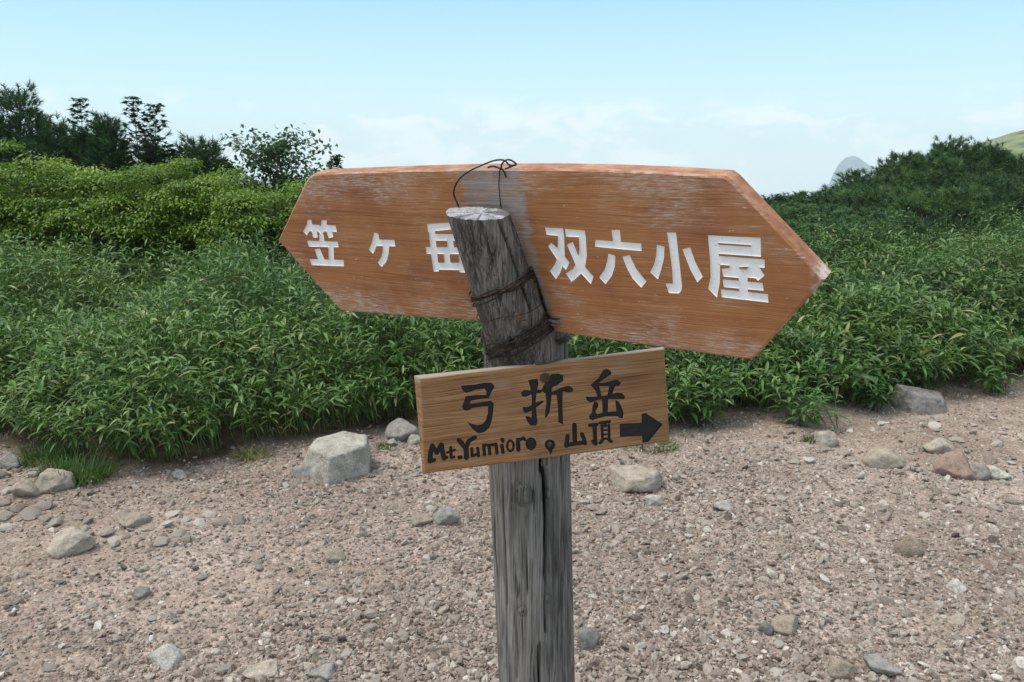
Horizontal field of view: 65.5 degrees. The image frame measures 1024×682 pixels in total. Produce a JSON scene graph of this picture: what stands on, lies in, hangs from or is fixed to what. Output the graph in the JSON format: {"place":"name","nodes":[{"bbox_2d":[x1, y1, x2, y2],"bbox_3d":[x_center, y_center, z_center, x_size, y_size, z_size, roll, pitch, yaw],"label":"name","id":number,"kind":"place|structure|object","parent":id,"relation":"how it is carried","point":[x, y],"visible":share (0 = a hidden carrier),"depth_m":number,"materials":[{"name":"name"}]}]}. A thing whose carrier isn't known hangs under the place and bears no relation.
{"place":"outdoors","nodes":[
{"label":"outdoors","id":0,"kind":"place"},
{"bbox_2d":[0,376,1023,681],"bbox_3d":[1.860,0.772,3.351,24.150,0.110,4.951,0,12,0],"label":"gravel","id":1,"kind":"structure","parent":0,"point":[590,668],"depth_m":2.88,"materials":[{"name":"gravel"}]},
{"bbox_2d":[710,668,727,676],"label":"loose stone","id":2,"kind":"object","parent":1,"relation":"on","point":[716,672],"visible":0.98,"depth_m":2.37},
{"bbox_2d":[770,667,784,676],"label":"loose stone","id":3,"kind":"object","parent":1,"relation":"on","point":[776,671],"visible":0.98,"depth_m":2.39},
{"bbox_2d":[0,237,1023,681],"bbox_3d":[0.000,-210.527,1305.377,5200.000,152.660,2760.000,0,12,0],"label":"ground","id":4,"kind":"structure","parent":0,"point":[316,431],"depth_m":3.36,"materials":[{"name":"gravel"}]},
{"bbox_2d":[0,509,12,521],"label":"loose stone","id":5,"kind":"object","parent":4,"relation":"on","point":[5,515],"visible":1,"depth_m":3.45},
{"bbox_2d":[0,523,17,530],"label":"loose stone","id":6,"kind":"object","parent":4,"relation":"on","point":[7,526],"visible":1,"depth_m":3.35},
{"bbox_2d":[0,452,21,468],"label":"stone","id":7,"kind":"object","parent":4,"relation":"on","point":[5,463],"visible":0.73,"depth_m":4.01,"materials":[{"name":"grey stone"}]},
{"bbox_2d":[0,114,34,244],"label":"pine tree","id":8,"kind":"object","parent":4,"relation":"on","point":[3,135],"visible":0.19,"depth_m":8.60,"materials":[{"name":"green plant"}]},
{"bbox_2d":[9,503,25,512],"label":"loose stone","id":9,"kind":"object","parent":4,"relation":"on","point":[17,508],"visible":0.97,"depth_m":3.53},
{"bbox_2d":[9,479,38,496],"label":"stone","id":10,"kind":"object","parent":4,"relation":"on","point":[26,488],"visible":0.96,"depth_m":3.66,"materials":[{"name":"beige stone"}]},
{"bbox_2d":[0,78,57,245],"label":"pine tree","id":11,"kind":"object","parent":4,"relation":"on","point":[8,102],"visible":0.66,"depth_m":8.61,"materials":[{"name":"green plant"}]},
{"bbox_2d":[19,507,41,520],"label":"loose stone","id":12,"kind":"object","parent":4,"relation":"on","point":[29,513],"visible":0.99,"depth_m":3.46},
{"bbox_2d":[0,162,61,264],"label":"shrub","id":13,"kind":"object","parent":4,"relation":"on","point":[11,217],"visible":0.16,"depth_m":7.68,"materials":[{"name":"green plant"}]},
{"bbox_2d":[0,113,76,240],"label":"pine tree","id":14,"kind":"object","parent":4,"relation":"on","point":[43,135],"visible":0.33,"depth_m":8.64,"materials":[{"name":"green plant"}]},
{"bbox_2d":[33,500,52,510],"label":"loose stone","id":15,"kind":"object","parent":4,"relation":"on","point":[45,505],"visible":0.78,"depth_m":3.54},
{"bbox_2d":[0,422,91,468],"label":"grass tuft","id":16,"kind":"object","parent":4,"relation":"on","point":[32,451],"visible":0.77,"depth_m":4.10,"materials":[{"name":"plant"}]},
{"bbox_2d":[43,663,57,671],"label":"loose stone","id":17,"kind":"object","parent":4,"relation":"on","point":[48,667],"visible":1,"depth_m":2.42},
{"bbox_2d":[46,517,61,527],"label":"loose stone","id":18,"kind":"object","parent":4,"relation":"on","point":[55,522],"visible":0.99,"depth_m":3.38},
{"bbox_2d":[34,468,74,494],"bbox_3d":[-2.168,0.678,3.761,0.186,0.132,0.157,0,12,0],"label":"rock","id":19,"kind":"object","parent":4,"relation":"on","point":[52,478],"visible":0.78,"depth_m":3.73,"materials":[{"name":"beige stone"}]},
{"bbox_2d":[0,137,124,281],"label":"shrub","id":20,"kind":"object","parent":4,"relation":"on","point":[16,194],"visible":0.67,"depth_m":7.43,"materials":[{"name":"green plant"}]},
{"bbox_2d":[46,526,95,558],"bbox_3d":[-1.758,0.811,3.173,0.177,0.121,0.132,-8,15,-33],"label":"stone","id":21,"kind":"object","parent":4,"relation":"on","point":[69,541],"visible":0.94,"depth_m":3.13,"materials":[{"name":"beige stone"}]},
{"bbox_2d":[17,429,131,490],"bbox_3d":[-2.121,0.572,3.852,0.482,0.244,0.438,4,13,19],"label":"grass tuft","id":22,"kind":"object","parent":4,"relation":"on","point":[82,466],"visible":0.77,"depth_m":3.90,"materials":[{"name":"plant"}]},
{"bbox_2d":[45,111,105,233],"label":"conifer tree","id":23,"kind":"object","parent":4,"relation":"on","point":[58,121],"visible":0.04,"depth_m":8.93,"materials":[{"name":"plant"}]},
{"bbox_2d":[56,97,101,261],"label":"sapling","id":24,"kind":"object","parent":4,"relation":"on","point":[79,110],"visible":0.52,"depth_m":8.66,"materials":[{"name":"green plant"}]},
{"bbox_2d":[61,126,127,250],"bbox_3d":[-4.630,-1.662,8.964,1.003,1.583,0.936,0,12,0],"label":"conifer tree","id":25,"kind":"object","parent":4,"relation":"on","point":[77,156],"visible":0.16,"depth_m":8.73,"materials":[{"name":"plant"}]},
{"bbox_2d":[100,528,115,536],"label":"loose stone","id":26,"kind":"object","parent":4,"relation":"on","point":[107,532],"visible":1,"depth_m":3.29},
{"bbox_2d":[76,109,140,261],"bbox_3d":[-4.397,-1.704,8.832,0.893,1.729,0.813,0,12,0],"label":"conifer tree","id":27,"kind":"object","parent":4,"relation":"on","point":[106,143],"visible":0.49,"depth_m":8.64,"materials":[{"name":"plant"}]},
{"bbox_2d":[19,159,202,286],"bbox_3d":[-3.825,-1.101,7.678,1.740,1.267,1.437,0,12,0],"label":"shrub","id":28,"kind":"object","parent":4,"relation":"on","point":[108,221],"visible":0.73,"depth_m":7.35,"materials":[{"name":"green plant"}]},
{"bbox_2d":[107,536,119,546],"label":"loose stone","id":29,"kind":"object","parent":4,"relation":"on","point":[114,541],"visible":0.96,"depth_m":3.21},
{"bbox_2d":[115,512,151,527],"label":"stone","id":30,"kind":"object","parent":4,"relation":"on","point":[130,519],"visible":0.97,"depth_m":3.40,"materials":[{"name":"beige stone"}]},
{"bbox_2d":[107,96,169,261],"bbox_3d":[-4.006,-1.733,8.754,0.750,1.830,0.715,0,12,0],"label":"sapling","id":31,"kind":"object","parent":4,"relation":"on","point":[138,124],"visible":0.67,"depth_m":8.59,"materials":[{"name":"green plant"}]},
{"bbox_2d":[131,586,149,599],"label":"stone","id":32,"kind":"object","parent":4,"relation":"on","point":[138,593],"visible":1,"depth_m":2.82,"materials":[{"name":"grey stone"}]},
{"bbox_2d":[117,129,173,237],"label":"conifer tree","id":33,"kind":"object","parent":4,"relation":"on","point":[148,150],"visible":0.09,"depth_m":8.87,"materials":[{"name":"plant"}]},
{"bbox_2d":[153,536,170,546],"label":"loose stone","id":34,"kind":"object","parent":4,"relation":"on","point":[161,541],"visible":0.98,"depth_m":3.21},
{"bbox_2d":[149,644,185,671],"bbox_3d":[-1.068,0.979,2.458,0.090,0.079,0.076,5,13,20],"label":"stone","id":35,"kind":"object","parent":4,"relation":"on","point":[165,657],"visible":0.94,"depth_m":2.44,"materials":[{"name":"stone"}]},
{"bbox_2d":[155,143,200,197],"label":"sapling","id":36,"kind":"object","parent":4,"relation":"on","point":[173,151],"visible":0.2,"depth_m":8.32,"materials":[{"name":"green plant"}]},
{"bbox_2d":[170,528,185,537],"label":"loose stone","id":37,"kind":"object","parent":4,"relation":"on","point":[180,532],"visible":0.93,"depth_m":3.29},
{"bbox_2d":[171,469,186,479],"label":"stone","id":38,"kind":"object","parent":4,"relation":"on","point":[177,474],"visible":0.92,"depth_m":3.89,"materials":[{"name":"grey stone"}]},
{"bbox_2d":[95,154,277,278],"bbox_3d":[-3.133,-1.189,7.922,1.844,1.308,1.589,0,12,0],"label":"shrub","id":39,"kind":"object","parent":4,"relation":"on","point":[172,189],"visible":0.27,"depth_m":7.53,"materials":[{"name":"green plant"}]},
{"bbox_2d":[153,131,240,240],"bbox_3d":[-3.408,-1.519,8.624,1.121,1.517,0.978,0,12,0],"label":"pine tree","id":40,"kind":"object","parent":4,"relation":"on","point":[207,155],"visible":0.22,"depth_m":8.47,"materials":[{"name":"green plant"}]},
{"bbox_2d":[211,517,227,525],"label":"loose stone","id":41,"kind":"object","parent":4,"relation":"on","point":[222,521],"visible":0.97,"depth_m":3.40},
{"bbox_2d":[215,663,231,673],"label":"loose stone","id":42,"kind":"object","parent":4,"relation":"on","point":[224,667],"visible":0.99,"depth_m":2.41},
{"bbox_2d":[207,158,256,192],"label":"sapling","id":43,"kind":"object","parent":4,"relation":"on","point":[223,161],"visible":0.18,"depth_m":8.38,"materials":[{"name":"green plant"}]},
{"bbox_2d":[232,514,244,524],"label":"loose stone","id":44,"kind":"object","parent":4,"relation":"on","point":[238,519],"visible":0.98,"depth_m":3.42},
{"bbox_2d":[171,171,306,287],"bbox_3d":[-2.380,-1.053,7.660,1.643,1.148,1.443,0,12,0],"label":"shrub","id":45,"kind":"object","parent":4,"relation":"on","point":[237,202],"visible":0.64,"depth_m":7.29,"materials":[{"name":"green plant"}]},
{"bbox_2d":[226,424,277,464],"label":"dry grass","id":46,"kind":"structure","parent":4,"relation":"on","point":[250,453],"depth_m":4.16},
{"bbox_2d":[242,659,277,680],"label":"stone","id":47,"kind":"object","parent":4,"relation":"on","point":[268,668],"visible":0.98,"depth_m":2.40,"materials":[{"name":"beige stone"}]},
{"bbox_2d":[238,185,301,262],"bbox_3d":[-1.867,-1.098,7.937,1.765,1.036,1.464,0,12,0],"label":"shrub","id":48,"kind":"object","parent":4,"relation":"on","point":[283,209],"visible":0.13,"depth_m":7.53,"materials":[{"name":"green plant"}]},
{"bbox_2d":[220,123,337,210],"bbox_3d":[-2.502,-1.613,8.860,1.411,1.562,1.054,0,12,0],"label":"birch tree","id":49,"kind":"object","parent":4,"relation":"on","point":[274,151],"visible":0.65,"depth_m":8.59,"materials":[{"name":"green plant"}]},
{"bbox_2d":[252,171,313,210],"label":"dwarf pine","id":50,"kind":"object","parent":4,"relation":"on","point":[272,187],"visible":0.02,"depth_m":9.45,"materials":[{"name":"green plant"}]},
{"bbox_2d":[292,464,309,478],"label":"stone","id":51,"kind":"object","parent":4,"relation":"on","point":[302,471],"visible":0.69,"depth_m":3.90,"materials":[{"name":"grey stone"}]},
{"bbox_2d":[308,663,334,681],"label":"stone","id":52,"kind":"object","parent":4,"relation":"on","point":[326,672],"visible":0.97,"depth_m":2.37,"materials":[{"name":"grey stone"}]},
{"bbox_2d":[324,154,343,168],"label":"sapling","id":53,"kind":"object","parent":4,"relation":"on","point":[337,158],"visible":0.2,"depth_m":9.25,"materials":[{"name":"green plant"}]},
{"bbox_2d":[324,549,345,563],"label":"stone","id":54,"kind":"object","parent":4,"relation":"on","point":[334,555],"visible":0.88,"depth_m":3.07,"materials":[{"name":"beige stone"}]},
{"bbox_2d":[302,431,371,485],"bbox_3d":[-0.887,0.582,3.963,0.356,0.203,0.338,0,12,0],"label":"boulder","id":55,"kind":"object","parent":4,"relation":"on","point":[334,458],"visible":0.92,"depth_m":3.89,"materials":[{"name":"stone"}]},
{"bbox_2d":[371,433,398,450],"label":"grass tuft","id":56,"kind":"object","parent":4,"relation":"on","point":[382,446],"visible":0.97,"depth_m":4.31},
{"bbox_2d":[385,418,418,440],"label":"stone","id":57,"kind":"object","parent":4,"relation":"on","point":[400,429],"visible":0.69,"depth_m":4.39,"materials":[{"name":"grey stone"}]},
{"bbox_2d":[407,434,419,444],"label":"stone","id":58,"kind":"object","parent":4,"relation":"on","point":[413,439],"visible":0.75,"depth_m":4.35,"materials":[{"name":"stone"}]},
{"bbox_2d":[411,514,433,526],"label":"stone","id":59,"kind":"object","parent":4,"relation":"on","point":[418,519],"visible":0.94,"depth_m":3.39,"materials":[{"name":"beige stone"}]},
{"bbox_2d":[432,505,460,524],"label":"stone","id":60,"kind":"object","parent":4,"relation":"on","point":[447,515],"visible":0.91,"depth_m":3.39,"materials":[{"name":"grey stone"}]},
{"bbox_2d":[0,201,1023,463],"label":"bamboo grass","id":61,"kind":"structure","parent":4,"relation":"on","point":[902,313],"depth_m":5.00,"materials":[{"name":"green plant"}]},
{"bbox_2d":[279,159,830,681],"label":"signpost","id":62,"kind":"object","parent":4,"relation":"on","point":[531,267],"visible":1,"depth_m":1.03,"materials":[{"name":"brown wood"}]},
{"bbox_2d":[577,627,600,650],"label":"stone","id":63,"kind":"object","parent":4,"relation":"on","point":[589,638],"visible":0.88,"depth_m":2.51,"materials":[{"name":"grey stone"}]},
{"bbox_2d":[609,465,662,492],"bbox_3d":[0.578,0.679,3.801,0.259,0.141,0.196,5,13,20],"label":"rock","id":64,"kind":"object","parent":4,"relation":"on","point":[632,478],"visible":0.87,"depth_m":3.75,"materials":[{"name":"beige stone"}]},
{"bbox_2d":[624,430,679,453],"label":"grass tuft","id":65,"kind":"object","parent":4,"relation":"on","point":[663,448],"visible":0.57,"depth_m":4.27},
{"bbox_2d":[644,494,663,505],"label":"stone","id":66,"kind":"object","parent":4,"relation":"on","point":[654,500],"visible":0.94,"depth_m":3.57,"materials":[{"name":"stone"}]},
{"bbox_2d":[667,365,758,427],"bbox_3d":[1.082,0.320,4.639,0.715,0.363,0.328,0,12,0],"label":"leafy plant","id":67,"kind":"object","parent":4,"relation":"on","point":[707,409],"visible":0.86,"depth_m":4.62,"materials":[{"name":"green plant"}]},
{"bbox_2d":[714,499,733,511],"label":"stone","id":68,"kind":"object","parent":4,"relation":"on","point":[726,505],"visible":0.95,"depth_m":3.53,"materials":[{"name":"stone"}]},
{"bbox_2d":[757,622,773,635],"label":"stone","id":69,"kind":"object","parent":4,"relation":"on","point":[765,628],"visible":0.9,"depth_m":2.58,"materials":[{"name":"grey stone"}]},
{"bbox_2d":[769,615,797,635],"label":"stone","id":70,"kind":"object","parent":4,"relation":"on","point":[785,625],"visible":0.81,"depth_m":2.60,"materials":[{"name":"beige stone"}]},
{"bbox_2d":[769,200,825,227],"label":"dwarf pine","id":71,"kind":"object","parent":4,"relation":"on","point":[782,209],"visible":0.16,"depth_m":10.39,"materials":[{"name":"green plant"}]},
{"bbox_2d":[761,189,845,211],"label":"dwarf pine","id":72,"kind":"object","parent":4,"relation":"on","point":[798,197],"visible":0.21,"depth_m":11.51,"materials":[{"name":"green plant"}]},
{"bbox_2d":[796,421,816,443],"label":"grass tuft","id":73,"kind":"object","parent":4,"relation":"on","point":[811,438],"visible":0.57,"depth_m":4.42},
{"bbox_2d":[764,374,851,431],"bbox_3d":[1.743,0.354,4.675,0.443,0.287,0.468,-11,17,-41],"label":"leafy plant","id":74,"kind":"object","parent":4,"relation":"on","point":[806,409],"visible":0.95,"depth_m":4.63,"materials":[{"name":"green plant"}]},
{"bbox_2d":[814,431,838,446],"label":"stone","id":75,"kind":"object","parent":4,"relation":"on","point":[826,438],"visible":0.8,"depth_m":4.32,"materials":[{"name":"stone"}]},
{"bbox_2d":[780,202,884,226],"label":"dwarf pine","id":76,"kind":"object","parent":4,"relation":"on","point":[832,210],"visible":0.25,"depth_m":10.20,"materials":[{"name":"green plant"}]},
{"bbox_2d":[827,656,854,678],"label":"stone","id":77,"kind":"object","parent":4,"relation":"on","point":[838,668],"visible":0.94,"depth_m":2.37,"materials":[{"name":"beige stone"}]},
{"bbox_2d":[791,222,903,277],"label":"dwarf pine","id":78,"kind":"object","parent":4,"relation":"on","point":[797,229],"visible":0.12,"depth_m":8.06,"materials":[{"name":"green plant"}]},
{"bbox_2d":[784,211,942,274],"bbox_3d":[3.603,-1.073,8.756,2.059,0.688,2.067,-7,14,-28],"label":"dwarf pine","id":79,"kind":"object","parent":4,"relation":"on","point":[847,222],"visible":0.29,"depth_m":8.39,"materials":[{"name":"green plant"}]},
{"bbox_2d":[835,358,911,413],"bbox_3d":[2.248,0.281,5.012,0.448,0.298,0.477,0,12,0],"label":"leafy plant","id":80,"kind":"object","parent":4,"relation":"on","point":[874,400],"visible":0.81,"depth_m":4.95,"materials":[{"name":"green plant"}]},
{"bbox_2d":[832,184,928,216],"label":"dwarf pine","id":81,"kind":"object","parent":4,"relation":"on","point":[855,200],"visible":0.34,"depth_m":10.44,"materials":[{"name":"green plant"}]},
{"bbox_2d":[863,653,902,675],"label":"stone","id":82,"kind":"object","parent":4,"relation":"on","point":[876,663],"visible":0.98,"depth_m":2.38,"materials":[{"name":"grey stone"}]},
{"bbox_2d":[861,446,906,468],"bbox_3d":[1.901,0.608,4.075,0.186,0.125,0.184,0,12,0],"label":"stone","id":83,"kind":"object","parent":4,"relation":"on","point":[880,457],"visible":0.87,"depth_m":4.02,"materials":[{"name":"beige stone"}]},
{"bbox_2d":[814,166,954,207],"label":"dwarf pine","id":84,"kind":"object","parent":4,"relation":"on","point":[857,178],"visible":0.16,"depth_m":11.56,"materials":[{"name":"green plant"}]},
{"bbox_2d":[871,153,905,188],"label":"pine tree","id":85,"kind":"object","parent":4,"relation":"on","point":[878,170],"visible":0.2,"depth_m":11.65,"materials":[{"name":"green plant"}]},
{"bbox_2d":[815,207,987,258],"bbox_3d":[4.368,-1.216,9.219,2.181,0.691,2.247,-9,16,-36],"label":"dwarf pine","id":86,"kind":"object","parent":4,"relation":"on","point":[921,223],"visible":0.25,"depth_m":8.83,"materials":[{"name":"green plant"}]},
{"bbox_2d":[892,536,923,556],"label":"stone","id":87,"kind":"object","parent":4,"relation":"on","point":[911,546],"visible":0.77,"depth_m":3.12,"materials":[{"name":"beige stone"}]},
{"bbox_2d":[865,179,952,207],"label":"dwarf pine","id":88,"kind":"object","parent":4,"relation":"on","point":[895,190],"visible":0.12,"depth_m":10.53,"materials":[{"name":"green plant"}]},
{"bbox_2d":[890,384,947,414],"bbox_3d":[2.588,0.374,4.995,0.336,0.167,0.235,0,12,0],"label":"rock","id":89,"kind":"object","parent":4,"relation":"on","point":[912,400],"visible":0.92,"depth_m":4.93,"materials":[{"name":"grey stone"}]},
{"bbox_2d":[874,147,979,190],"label":"dwarf pine","id":90,"kind":"object","parent":4,"relation":"on","point":[940,165],"visible":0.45,"depth_m":11.27,"materials":[{"name":"green plant"}]},
{"bbox_2d":[922,437,954,453],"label":"stone","id":91,"kind":"object","parent":4,"relation":"on","point":[938,445],"visible":0.79,"depth_m":4.22,"materials":[{"name":"beige stone"}]},
{"bbox_2d":[884,184,1007,251],"bbox_3d":[5.195,-1.471,9.556,1.578,0.886,1.572,-1,13,-6],"label":"dwarf pine","id":92,"kind":"object","parent":4,"relation":"on","point":[918,201],"visible":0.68,"depth_m":9.30,"materials":[{"name":"green plant"}]},
{"bbox_2d":[924,132,973,174],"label":"pine tree","id":93,"kind":"object","parent":4,"relation":"on","point":[941,145],"visible":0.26,"depth_m":11.97,"materials":[{"name":"green plant"}]},
{"bbox_2d":[932,450,975,479],"bbox_3d":[2.179,0.628,3.926,0.190,0.176,0.138,5,14,23],"label":"rock","id":94,"kind":"object","parent":4,"relation":"on","point":[955,464],"visible":0.79,"depth_m":3.89,"materials":[{"name":"stone"}]},
{"bbox_2d":[946,579,966,592],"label":"stone","id":95,"kind":"object","parent":4,"relation":"on","point":[954,585],"visible":0.82,"depth_m":2.85,"materials":[{"name":"stone"}]},
{"bbox_2d":[908,147,1023,187],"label":"dwarf pine","id":96,"kind":"object","parent":4,"relation":"on","point":[983,167],"visible":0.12,"depth_m":11.53,"materials":[{"name":"green plant"}]},
{"bbox_2d":[914,180,1023,232],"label":"dwarf pine","id":97,"kind":"object","parent":4,"relation":"on","point":[975,186],"visible":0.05,"depth_m":9.87,"materials":[{"name":"green plant"}]},
{"bbox_2d":[919,193,1023,247],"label":"dwarf pine","id":98,"kind":"object","parent":4,"relation":"on","point":[974,222],"visible":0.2,"depth_m":9.36,"materials":[{"name":"green plant"}]},
{"bbox_2d":[957,135,993,171],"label":"pine tree","id":99,"kind":"object","parent":4,"relation":"on","point":[976,151],"visible":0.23,"depth_m":12.36,"materials":[{"name":"green plant"}]},
{"bbox_2d":[970,464,990,480],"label":"stone","id":100,"kind":"object","parent":4,"relation":"on","point":[981,472],"visible":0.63,"depth_m":3.87,"materials":[{"name":"grey stone"}]},
{"bbox_2d":[942,168,1023,232],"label":"dwarf pine","id":101,"kind":"object","parent":4,"relation":"on","point":[1013,195],"visible":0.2,"depth_m":10.11,"materials":[{"name":"green plant"}]},
{"bbox_2d":[953,349,1023,394],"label":"leafy plant","id":102,"kind":"object","parent":4,"relation":"on","point":[990,381],"visible":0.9,"depth_m":5.30,"materials":[{"name":"green plant"}]},
{"bbox_2d":[969,154,1023,180],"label":"dwarf pine","id":103,"kind":"object","parent":4,"relation":"on","point":[1011,167],"visible":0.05,"depth_m":11.54,"materials":[{"name":"green plant"}]},
{"bbox_2d":[973,175,1023,232],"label":"dwarf pine","id":104,"kind":"object","parent":4,"relation":"on","point":[1008,185],"visible":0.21,"depth_m":9.93,"materials":[{"name":"green plant"}]},
{"bbox_2d":[988,466,1010,479],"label":"stone","id":105,"kind":"object","parent":4,"relation":"on","point":[996,473],"visible":0.66,"depth_m":3.88,"materials":[{"name":"stone"}]},
{"bbox_2d":[976,137,1023,175],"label":"pine tree","id":106,"kind":"object","parent":4,"relation":"on","point":[997,154],"visible":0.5,"depth_m":11.79,"materials":[{"name":"green plant"}]},
{"bbox_2d":[0,0,1023,200],"label":"sky","id":107,"kind":"structure","parent":0,"point":[776,94],"materials":[{"name":"blue"}]},
{"bbox_2d":[828,156,874,189],"bbox_3d":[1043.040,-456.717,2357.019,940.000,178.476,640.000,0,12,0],"label":"mountain","id":108,"kind":"structure","parent":0,"point":[853,162],"depth_m":2326.92,"materials":[{"name":"stone"}]},
{"bbox_2d":[952,130,1023,159],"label":"hill","id":109,"kind":"structure","parent":0,"point":[1014,141],"depth_m":124.18,"materials":[{"name":"plant"}]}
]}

